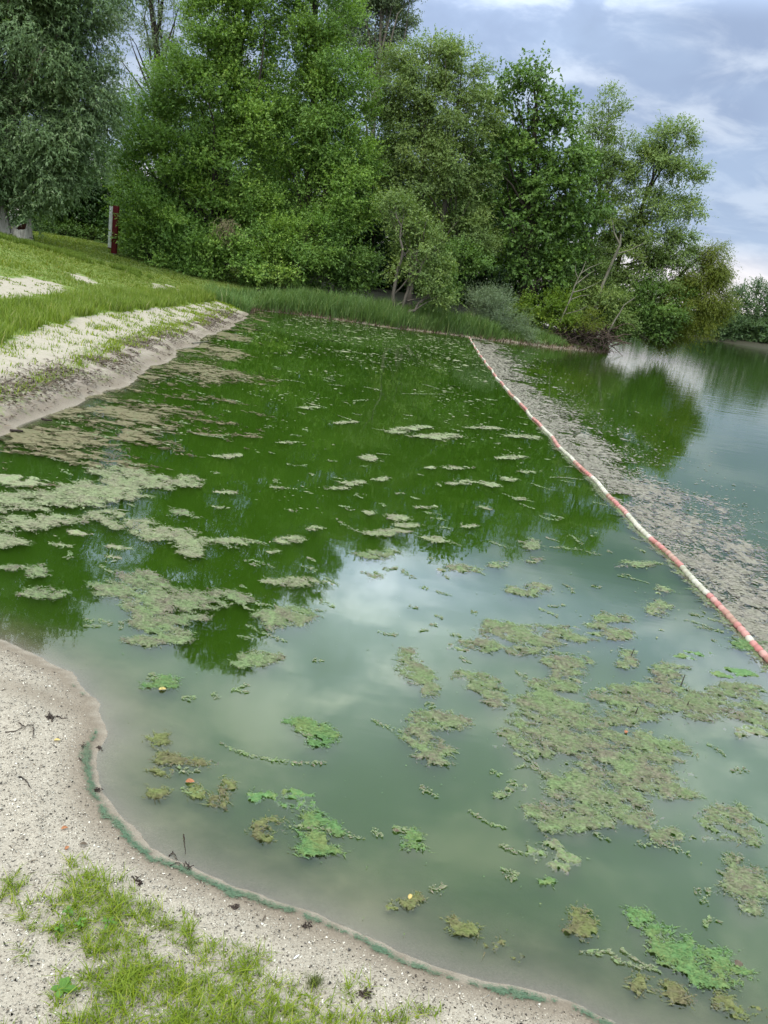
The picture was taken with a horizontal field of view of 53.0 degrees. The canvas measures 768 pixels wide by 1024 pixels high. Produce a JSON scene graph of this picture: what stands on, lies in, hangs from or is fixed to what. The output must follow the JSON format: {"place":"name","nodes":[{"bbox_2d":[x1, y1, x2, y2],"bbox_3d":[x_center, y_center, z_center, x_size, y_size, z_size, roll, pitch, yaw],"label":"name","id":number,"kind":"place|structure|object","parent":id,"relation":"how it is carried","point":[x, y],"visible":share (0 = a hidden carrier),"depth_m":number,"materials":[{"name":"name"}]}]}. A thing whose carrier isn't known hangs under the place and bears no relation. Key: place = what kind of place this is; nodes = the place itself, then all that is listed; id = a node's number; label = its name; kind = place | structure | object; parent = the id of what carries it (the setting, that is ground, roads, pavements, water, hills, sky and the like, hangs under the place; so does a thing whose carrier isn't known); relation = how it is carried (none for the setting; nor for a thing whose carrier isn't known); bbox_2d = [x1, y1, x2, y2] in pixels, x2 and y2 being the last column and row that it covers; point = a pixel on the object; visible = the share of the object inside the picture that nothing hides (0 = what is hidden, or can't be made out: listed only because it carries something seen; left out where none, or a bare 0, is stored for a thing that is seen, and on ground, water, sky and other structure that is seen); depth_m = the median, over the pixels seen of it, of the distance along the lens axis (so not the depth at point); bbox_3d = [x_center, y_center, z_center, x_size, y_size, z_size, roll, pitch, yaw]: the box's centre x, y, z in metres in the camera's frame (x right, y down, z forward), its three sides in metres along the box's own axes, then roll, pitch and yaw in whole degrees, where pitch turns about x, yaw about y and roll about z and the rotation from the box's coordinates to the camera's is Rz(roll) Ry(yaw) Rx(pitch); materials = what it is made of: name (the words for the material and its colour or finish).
{"place":"outdoors","nodes":[
{"label":"outdoors","id":0,"kind":"place"},
{"bbox_2d":[0,282,219,345],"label":"bank grass","id":1,"kind":"structure","parent":0,"point":[80,304],"depth_m":14.83,"materials":[{"name":"plant"}]},
{"bbox_2d":[0,227,315,323],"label":"lawn grass","id":2,"kind":"structure","parent":0,"point":[121,277],"depth_m":23.33,"materials":[{"name":"plant"}]},
{"bbox_2d":[0,848,458,1023],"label":"beach grass","id":3,"kind":"structure","parent":0,"point":[127,973],"depth_m":2.02,"materials":[{"name":"plant"}]},
{"bbox_2d":[0,214,767,1023],"bbox_3d":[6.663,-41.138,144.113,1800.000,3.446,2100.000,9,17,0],"label":"ground","id":4,"kind":"structure","parent":0,"point":[352,686],"depth_m":4.33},
{"bbox_2d":[50,977,76,997],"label":"broadleaf weed","id":5,"kind":"object","parent":4,"relation":"on","point":[64,982],"visible":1,"depth_m":1.90,"materials":[{"name":"green plant"}]},
{"bbox_2d":[15,140,132,241],"bbox_3d":[-14.256,-14.934,35.948,6.069,5.335,3.790,9,17,0],"label":"shrub","id":6,"kind":"object","parent":4,"relation":"on","point":[95,214],"visible":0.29,"depth_m":35.47,"materials":[{"name":"green plant"}]},
{"bbox_2d":[20,208,128,243],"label":"shrub","id":7,"kind":"object","parent":4,"relation":"on","point":[66,228],"visible":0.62,"depth_m":35.24,"materials":[{"name":"green plant"}]},
{"bbox_2d":[0,231,151,278],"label":"rough grass","id":8,"kind":"structure","parent":4,"relation":"on","point":[137,272],"depth_m":24.82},
{"bbox_2d":[0,0,160,238],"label":"willow tree","id":9,"kind":"object","parent":4,"relation":"on","point":[49,155],"visible":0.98,"depth_m":24.75,"materials":[{"name":"green plant"}]},
{"bbox_2d":[108,205,118,253],"bbox_3d":[-10.488,-10.904,29.824,0.334,1.822,0.185,9,17,0],"label":"marker post","id":10,"kind":"object","parent":4,"relation":"on","point":[113,229],"visible":0.91,"depth_m":29.74,"materials":[{"name":"red paint"}]},
{"bbox_2d":[0,292,239,400],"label":"sparse grass","id":11,"kind":"structure","parent":4,"relation":"on","point":[113,343],"depth_m":13.09,"materials":[{"name":"plant"}]},
{"bbox_2d":[0,308,243,425],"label":"strand litter","id":12,"kind":"object","parent":4,"relation":"on","point":[103,363],"visible":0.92,"depth_m":9.69,"materials":[{"name":"brown plant"}]},
{"bbox_2d":[95,0,194,179],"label":"poplar tree","id":13,"kind":"object","parent":4,"relation":"on","point":[153,41],"visible":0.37,"depth_m":39.20,"materials":[{"name":"green plant"}]},
{"bbox_2d":[103,90,211,234],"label":"forest tree","id":14,"kind":"object","parent":4,"relation":"on","point":[141,118],"visible":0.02,"depth_m":40.14,"materials":[{"name":"green plant"}]},
{"bbox_2d":[103,177,227,278],"bbox_3d":[-8.432,-10.759,30.026,5.213,3.906,3.006,9,17,0],"label":"shrub","id":15,"kind":"object","parent":4,"relation":"on","point":[138,230],"visible":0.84,"depth_m":29.69,"materials":[{"name":"green plant"}]},
{"bbox_2d":[100,0,296,272],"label":"alder tree","id":16,"kind":"object","parent":4,"relation":"on","point":[225,64],"visible":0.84,"depth_m":29.63,"materials":[{"name":"green plant"}]},
{"bbox_2d":[171,213,276,291],"bbox_3d":[-6.413,-10.090,30.137,4.717,3.206,2.790,9,17,0],"label":"shrub","id":17,"kind":"object","parent":4,"relation":"on","point":[242,254],"visible":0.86,"depth_m":29.71,"materials":[{"name":"green plant"}]},
{"bbox_2d":[238,51,312,266],"bbox_3d":[-5.033,-16.282,36.241,4.423,9.641,3.132,9,17,0],"label":"forest tree","id":18,"kind":"object","parent":4,"relation":"on","point":[292,192],"visible":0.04,"depth_m":35.77,"materials":[{"name":"green plant"}]},
{"bbox_2d":[234,202,350,291],"bbox_3d":[-3.801,-10.382,30.669,4.981,4.072,2.949,9,17,0],"label":"shrub","id":19,"kind":"object","parent":4,"relation":"on","point":[294,246],"visible":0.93,"depth_m":30.21,"materials":[{"name":"green plant"}]},
{"bbox_2d":[0,648,585,1023],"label":"shell grit","id":20,"kind":"object","parent":4,"relation":"on","point":[204,928],"visible":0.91,"depth_m":2.19,"materials":[{"name":"gravel"}]},
{"bbox_2d":[237,0,393,287],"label":"alder tree","id":21,"kind":"object","parent":4,"relation":"on","point":[316,39],"visible":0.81,"depth_m":30.40,"materials":[{"name":"green plant"}]},
{"bbox_2d":[290,215,390,298],"bbox_3d":[-1.737,-10.176,31.621,4.241,3.635,2.935,9,17,0],"label":"shrub","id":22,"kind":"object","parent":4,"relation":"on","point":[360,278],"visible":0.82,"depth_m":31.27,"materials":[{"name":"green plant"}]},
{"bbox_2d":[337,93,408,288],"bbox_3d":[-0.750,-15.320,37.280,3.786,9.085,3.346,9,17,0],"label":"forest tree","id":23,"kind":"object","parent":4,"relation":"on","point":[373,237],"visible":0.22,"depth_m":37.50,"materials":[{"name":"green plant"}]},
{"bbox_2d":[325,0,427,139],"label":"silver poplar tree","id":24,"kind":"object","parent":4,"relation":"on","point":[388,11],"visible":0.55,"depth_m":43.47,"materials":[{"name":"green plant"}]},
{"bbox_2d":[316,109,442,292],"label":"forest tree","id":25,"kind":"object","parent":4,"relation":"on","point":[399,284],"visible":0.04,"depth_m":41.09,"materials":[{"name":"green plant"}]},
{"bbox_2d":[361,179,466,317],"bbox_3d":[1.195,-9.932,29.826,4.812,5.086,2.529,9,17,0],"label":"young alder tree","id":26,"kind":"object","parent":4,"relation":"on","point":[431,277],"visible":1,"depth_m":29.67,"materials":[{"name":"green plant"}]},
{"bbox_2d":[372,117,479,296],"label":"forest tree","id":27,"kind":"object","parent":4,"relation":"on","point":[417,249],"visible":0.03,"depth_m":41.69,"materials":[{"name":"green plant"}]},
{"bbox_2d":[250,305,610,352],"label":"dead reeds","id":28,"kind":"object","parent":4,"relation":"on","point":[490,338],"visible":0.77,"depth_m":30.84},
{"bbox_2d":[352,23,515,307],"bbox_3d":[2.025,-14.432,32.988,7.690,11.380,4.251,9,17,0],"label":"birch tree","id":29,"kind":"object","parent":4,"relation":"on","point":[452,183],"visible":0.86,"depth_m":32.15,"materials":[{"name":"green plant"}]},
{"bbox_2d":[412,232,498,311],"bbox_3d":[3.015,-9.706,32.361,3.392,4.020,2.419,9,17,0],"label":"shrub","id":30,"kind":"object","parent":4,"relation":"on","point":[458,249],"visible":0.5,"depth_m":32.00,"materials":[{"name":"green plant"}]},
{"bbox_2d":[449,139,521,308],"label":"forest tree","id":31,"kind":"object","parent":4,"relation":"on","point":[480,278],"visible":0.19,"depth_m":39.54,"materials":[{"name":"green plant"}]},
{"bbox_2d":[428,138,545,311],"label":"forest tree","id":32,"kind":"object","parent":4,"relation":"on","point":[513,281],"visible":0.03,"depth_m":43.31,"materials":[{"name":"green plant"}]},
{"bbox_2d":[459,278,523,331],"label":"shrub","id":33,"kind":"object","parent":4,"relation":"on","point":[497,301],"visible":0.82,"depth_m":31.95,"materials":[{"name":"green plant"}]},
{"bbox_2d":[502,308,543,345],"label":"shrub","id":34,"kind":"object","parent":4,"relation":"on","point":[521,324],"visible":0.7,"depth_m":32.37,"materials":[{"name":"green plant"}]},
{"bbox_2d":[457,41,617,323],"bbox_3d":[6.631,-14.222,34.140,7.577,11.722,4.121,9,17,0],"label":"maple tree","id":35,"kind":"object","parent":4,"relation":"on","point":[552,219],"visible":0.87,"depth_m":33.50,"materials":[{"name":"green plant"}]},
{"bbox_2d":[501,283,584,335],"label":"shrub","id":36,"kind":"object","parent":4,"relation":"on","point":[558,305],"visible":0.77,"depth_m":33.85,"materials":[{"name":"green plant"}]},
{"bbox_2d":[494,151,596,321],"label":"forest tree","id":37,"kind":"object","parent":4,"relation":"on","point":[534,277],"visible":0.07,"depth_m":43.90,"materials":[{"name":"green plant"}]},
{"bbox_2d":[498,324,610,349],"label":"bank sedge","id":38,"kind":"object","parent":4,"relation":"on","point":[543,335],"visible":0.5,"depth_m":33.00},
{"bbox_2d":[543,312,635,352],"bbox_3d":[8.873,-8.026,34.693,4.931,1.737,2.444,1,19,-25],"label":"root tangle","id":39,"kind":"object","parent":4,"relation":"on","point":[576,337],"visible":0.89,"depth_m":34.59,"materials":[{"name":"brown wood"}]},
{"bbox_2d":[557,301,607,341],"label":"shrub","id":40,"kind":"object","parent":39,"relation":"on","point":[594,319],"visible":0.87,"depth_m":33.78,"materials":[{"name":"green plant"}]},
{"bbox_2d":[557,253,645,345],"bbox_3d":[10.180,-9.816,35.811,4.577,4.166,3.013,9,17,0],"label":"shrub","id":41,"kind":"object","parent":4,"relation":"on","point":[592,293],"visible":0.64,"depth_m":35.38,"materials":[{"name":"green plant"}]},
{"bbox_2d":[570,78,645,313],"bbox_3d":[9.908,-13.940,35.991,3.830,11.430,2.900,9,17,0],"label":"slender poplar tree","id":42,"kind":"object","parent":4,"relation":"on","point":[612,160],"visible":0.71,"depth_m":35.03,"materials":[{"name":"green plant"}]},
{"bbox_2d":[606,265,702,348],"bbox_3d":[12.617,-9.602,36.539,4.842,4.041,3.085,9,17,0],"label":"shrub","id":43,"kind":"object","parent":4,"relation":"on","point":[651,315],"visible":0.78,"depth_m":36.12,"materials":[{"name":"green plant"}]},
{"bbox_2d":[595,109,718,323],"bbox_3d":[12.325,-13.156,36.219,6.179,10.746,3.476,9,17,0],"label":"leaning tree","id":44,"kind":"object","parent":4,"relation":"on","point":[657,156],"visible":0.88,"depth_m":35.64,"materials":[{"name":"green plant"}]},
{"bbox_2d":[599,238,745,357],"bbox_3d":[13.986,-10.387,36.960,6.740,5.999,3.200,9,17,0],"label":"yellow willow tree","id":45,"kind":"object","parent":4,"relation":"on","point":[713,281],"visible":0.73,"depth_m":36.52,"materials":[{"name":"green plant"}]},
{"bbox_2d":[592,304,767,342],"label":"woods","id":46,"kind":"object","parent":4,"relation":"on","point":[764,335],"visible":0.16,"depth_m":116.15,"materials":[{"name":"green plant"}]},
{"bbox_2d":[694,297,743,341],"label":"tree","id":47,"kind":"object","parent":4,"relation":"on","point":[728,330],"visible":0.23,"depth_m":114.59,"materials":[{"name":"green plant"}]},
{"bbox_2d":[724,280,767,341],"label":"tree","id":48,"kind":"object","parent":4,"relation":"on","point":[740,290],"visible":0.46,"depth_m":115.66,"materials":[{"name":"green plant"}]},
{"bbox_2d":[740,273,767,333],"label":"tree","id":49,"kind":"object","parent":4,"relation":"on","point":[761,297],"visible":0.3,"depth_m":117.53,"materials":[{"name":"green plant"}]},
{"bbox_2d":[2,0,767,313],"label":"sky","id":50,"kind":"structure","parent":0,"point":[707,60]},
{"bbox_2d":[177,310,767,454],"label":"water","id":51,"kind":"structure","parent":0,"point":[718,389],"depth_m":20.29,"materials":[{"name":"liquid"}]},
{"bbox_2d":[0,533,31,549],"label":"algae mat","id":52,"kind":"object","parent":51,"relation":"on","point":[8,540],"visible":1,"depth_m":4.72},
{"bbox_2d":[0,563,52,578],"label":"algae mat","id":53,"kind":"object","parent":51,"relation":"on","point":[41,571],"visible":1,"depth_m":4.37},
{"bbox_2d":[0,488,79,513],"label":"algae mat","id":54,"kind":"object","parent":51,"relation":"on","point":[9,499],"visible":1,"depth_m":5.45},
{"bbox_2d":[15,585,72,601],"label":"algae mat","id":55,"kind":"object","parent":51,"relation":"on","point":[36,592],"visible":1,"depth_m":4.12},
{"bbox_2d":[0,512,89,533],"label":"algae mat","id":56,"kind":"object","parent":51,"relation":"on","point":[44,522],"visible":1,"depth_m":5.08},
{"bbox_2d":[14,465,205,507],"bbox_3d":[-2.166,-0.231,6.098,0.919,0.031,1.554,18,19,26],"label":"algae mat","id":57,"kind":"object","parent":51,"relation":"on","point":[117,481],"visible":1,"depth_m":6.04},
{"bbox_2d":[0,352,281,494],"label":"tan scum","id":58,"kind":"object","parent":51,"relation":"on","point":[32,439],"visible":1,"depth_m":8.05,"materials":[{"name":"plant"}]},
{"bbox_2d":[81,509,207,558],"bbox_3d":[-1.563,0.126,5.268,1.147,0.028,0.462,17,19,25],"label":"algae mat","id":59,"kind":"object","parent":51,"relation":"on","point":[183,540],"visible":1,"depth_m":5.23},
{"bbox_2d":[141,727,171,748],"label":"algae mat","id":60,"kind":"object","parent":51,"relation":"on","point":[161,738],"visible":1,"depth_m":3.08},
{"bbox_2d":[142,783,172,805],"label":"algae mat","id":61,"kind":"object","parent":51,"relation":"on","point":[157,794],"visible":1,"depth_m":2.78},
{"bbox_2d":[120,610,198,649],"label":"algae mat","id":62,"kind":"object","parent":51,"relation":"on","point":[148,623],"visible":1,"depth_m":3.94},
{"bbox_2d":[139,673,184,690],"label":"algae mat","id":63,"kind":"object","parent":51,"relation":"on","point":[157,683],"visible":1,"depth_m":3.47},
{"bbox_2d":[85,568,257,615],"bbox_3d":[-1.206,0.465,4.352,1.014,0.032,0.610,9,17,0],"label":"algae mat","id":64,"kind":"object","parent":51,"relation":"on","point":[155,599],"visible":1,"depth_m":4.33,"materials":[{"name":"plant"}]},
{"bbox_2d":[147,749,215,768],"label":"algae mat","id":65,"kind":"object","parent":51,"relation":"on","point":[164,757],"visible":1,"depth_m":2.98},
{"bbox_2d":[200,774,241,810],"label":"algae mat","id":66,"kind":"object","parent":51,"relation":"on","point":[231,784],"visible":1,"depth_m":2.81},
{"bbox_2d":[176,312,270,359],"bbox_3d":[-3.612,-4.833,20.143,1.566,0.064,13.219,7,17,-7],"label":"tan scum","id":67,"kind":"object","parent":51,"relation":"on","point":[229,336],"visible":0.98,"depth_m":15.37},
{"bbox_2d":[202,536,262,545],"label":"algae mat","id":68,"kind":"object","parent":51,"relation":"on","point":[231,539],"visible":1,"depth_m":5.29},
{"bbox_2d":[0,428,511,586],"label":"algae scraps","id":69,"kind":"object","parent":51,"relation":"on","point":[5,479],"visible":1,"depth_m":5.79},
{"bbox_2d":[228,649,287,669],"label":"algae mat","id":70,"kind":"object","parent":51,"relation":"on","point":[260,659],"visible":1,"depth_m":3.81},
{"bbox_2d":[244,810,289,844],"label":"algae mat","id":71,"kind":"object","parent":51,"relation":"on","point":[259,826],"visible":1,"depth_m":2.69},
{"bbox_2d":[249,603,323,632],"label":"algae mat","id":72,"kind":"object","parent":51,"relation":"on","point":[278,616],"visible":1,"depth_m":4.30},
{"bbox_2d":[259,576,320,588],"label":"algae mat","id":73,"kind":"object","parent":51,"relation":"on","point":[292,581],"visible":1,"depth_m":4.78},
{"bbox_2d":[281,715,340,748],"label":"algae mat","id":74,"kind":"object","parent":51,"relation":"on","point":[323,731],"visible":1,"depth_m":3.30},
{"bbox_2d":[290,806,348,858],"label":"algae mat","id":75,"kind":"object","parent":51,"relation":"on","point":[314,842],"visible":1,"depth_m":2.70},
{"bbox_2d":[72,684,615,1023],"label":"algae line","id":76,"kind":"object","parent":51,"relation":"on","point":[230,892],"visible":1,"depth_m":2.37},
{"bbox_2d":[30,316,662,668],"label":"algae specks","id":77,"kind":"object","parent":51,"relation":"on","point":[401,347],"visible":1,"depth_m":18.25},
{"bbox_2d":[199,279,502,339],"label":"reeds","id":78,"kind":"object","parent":51,"relation":"on","point":[357,308],"visible":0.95,"depth_m":29.04,"materials":[{"name":"plant"}]},
{"bbox_2d":[352,548,405,560],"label":"algae mat","id":79,"kind":"object","parent":51,"relation":"on","point":[372,555],"visible":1,"depth_m":5.48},
{"bbox_2d":[359,527,412,536],"bbox_3d":[0.018,0.152,6.010,0.489,0.026,0.262,-5,22,-38],"label":"algae strip","id":80,"kind":"object","parent":51,"relation":"on","point":[390,532],"visible":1,"depth_m":5.99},
{"bbox_2d":[33,515,767,895],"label":"algae scraps","id":81,"kind":"object","parent":51,"relation":"on","point":[575,859],"visible":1,"depth_m":3.17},
{"bbox_2d":[51,355,767,972],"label":"algae wisps","id":82,"kind":"object","parent":51,"relation":"on","point":[589,951],"visible":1,"depth_m":3.63,"materials":[{"name":"plant"}]},
{"bbox_2d":[391,889,427,911],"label":"algae mat","id":83,"kind":"object","parent":51,"relation":"on","point":[410,904],"visible":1,"depth_m":2.48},
{"bbox_2d":[398,825,434,852],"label":"algae mat","id":84,"kind":"object","parent":51,"relation":"on","point":[411,842],"visible":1,"depth_m":2.75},
{"bbox_2d":[392,646,441,698],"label":"algae mat","id":85,"kind":"object","parent":51,"relation":"on","point":[421,673],"visible":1,"depth_m":3.92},
{"bbox_2d":[394,707,476,766],"bbox_3d":[0.216,0.985,3.428,0.333,0.025,0.507,14,18,16],"label":"algae mat","id":86,"kind":"object","parent":51,"relation":"on","point":[418,728],"visible":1,"depth_m":3.43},
{"bbox_2d":[440,911,485,939],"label":"algae mat","id":87,"kind":"object","parent":51,"relation":"on","point":[457,926],"visible":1,"depth_m":2.41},
{"bbox_2d":[169,759,767,1017],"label":"algae scraps","id":88,"kind":"object","parent":51,"relation":"on","point":[495,946],"visible":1,"depth_m":2.38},
{"bbox_2d":[451,669,512,709],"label":"algae mat","id":89,"kind":"object","parent":51,"relation":"on","point":[495,698],"visible":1,"depth_m":3.89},
{"bbox_2d":[247,645,758,822],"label":"algae scraps","id":90,"kind":"object","parent":51,"relation":"on","point":[298,795],"visible":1,"depth_m":2.90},
{"bbox_2d":[501,582,554,597],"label":"algae mat","id":91,"kind":"object","parent":51,"relation":"on","point":[533,591],"visible":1,"depth_m":5.26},
{"bbox_2d":[456,618,600,656],"bbox_3d":[0.847,0.743,4.534,0.985,0.028,0.491,5,17,-12],"label":"algae mat","id":92,"kind":"object","parent":51,"relation":"on","point":[512,631],"visible":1,"depth_m":4.54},
{"bbox_2d":[539,650,595,677],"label":"algae mat","id":93,"kind":"object","parent":51,"relation":"on","point":[564,663],"visible":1,"depth_m":4.28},
{"bbox_2d":[558,904,601,942],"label":"algae mat","id":94,"kind":"object","parent":51,"relation":"on","point":[583,924],"visible":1,"depth_m":2.50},
{"bbox_2d":[508,387,670,489],"bbox_3d":[3.052,-1.525,12.985,1.517,0.042,8.133,9,17,0],"label":"floating scum","id":95,"kind":"object","parent":51,"relation":"on","point":[602,450],"visible":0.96,"depth_m":10.92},
{"bbox_2d":[582,613,641,641],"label":"algae mat","id":96,"kind":"object","parent":51,"relation":"on","point":[622,634],"visible":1,"depth_m":4.86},
{"bbox_2d":[493,669,735,845],"bbox_3d":[1.064,1.045,3.667,1.007,0.032,1.835,18,19,27],"label":"algae mat","id":97,"kind":"object","parent":51,"relation":"on","point":[636,767],"visible":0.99,"depth_m":3.51,"materials":[{"name":"plant"}]},
{"bbox_2d":[469,336,767,671],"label":"float line","id":98,"kind":"object","parent":51,"relation":"on","point":[711,601],"visible":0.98,"depth_m":6.43,"materials":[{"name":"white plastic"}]},
{"bbox_2d":[474,342,767,651],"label":"scum flakes","id":99,"kind":"object","parent":51,"relation":"on","point":[492,359],"visible":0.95,"depth_m":8.79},
{"bbox_2d":[612,646,641,669],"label":"algae mat","id":100,"kind":"object","parent":51,"relation":"on","point":[631,661],"visible":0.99,"depth_m":4.46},
{"bbox_2d":[623,969,655,999],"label":"algae mat","id":101,"kind":"object","parent":51,"relation":"on","point":[639,985],"visible":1,"depth_m":2.31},
{"bbox_2d":[643,598,674,617],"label":"algae mat","id":102,"kind":"object","parent":51,"relation":"on","point":[659,605],"visible":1,"depth_m":5.34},
{"bbox_2d":[643,659,691,683],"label":"algae mat","id":103,"kind":"object","parent":51,"relation":"on","point":[664,669],"visible":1,"depth_m":4.38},
{"bbox_2d":[651,978,694,1008],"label":"algae mat","id":104,"kind":"object","parent":51,"relation":"on","point":[676,992],"visible":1,"depth_m":2.30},
{"bbox_2d":[595,476,767,652],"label":"floating scum","id":105,"kind":"object","parent":51,"relation":"on","point":[743,556],"visible":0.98,"depth_m":7.03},
{"bbox_2d":[621,904,759,991],"bbox_3d":[0.957,1.404,2.458,0.455,0.028,0.257,18,19,26],"label":"algae mat","id":106,"kind":"object","parent":51,"relation":"on","point":[683,954],"visible":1,"depth_m":2.44,"materials":[{"name":"plant"}]},
{"bbox_2d":[693,799,764,846],"bbox_3d":[1.408,1.264,3.153,0.310,0.024,0.326,9,17,0],"label":"algae mat","id":107,"kind":"object","parent":51,"relation":"on","point":[737,815],"visible":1,"depth_m":3.14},
{"bbox_2d":[710,989,756,1021],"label":"algae mat","id":108,"kind":"object","parent":51,"relation":"on","point":[720,1002],"visible":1,"depth_m":2.29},
{"bbox_2d":[708,680,767,731],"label":"algae mat","id":109,"kind":"object","parent":51,"relation":"on","point":[756,717],"visible":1,"depth_m":4.18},
{"bbox_2d":[716,850,767,917],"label":"algae mat","id":110,"kind":"object","parent":51,"relation":"on","point":[746,883],"visible":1,"depth_m":2.80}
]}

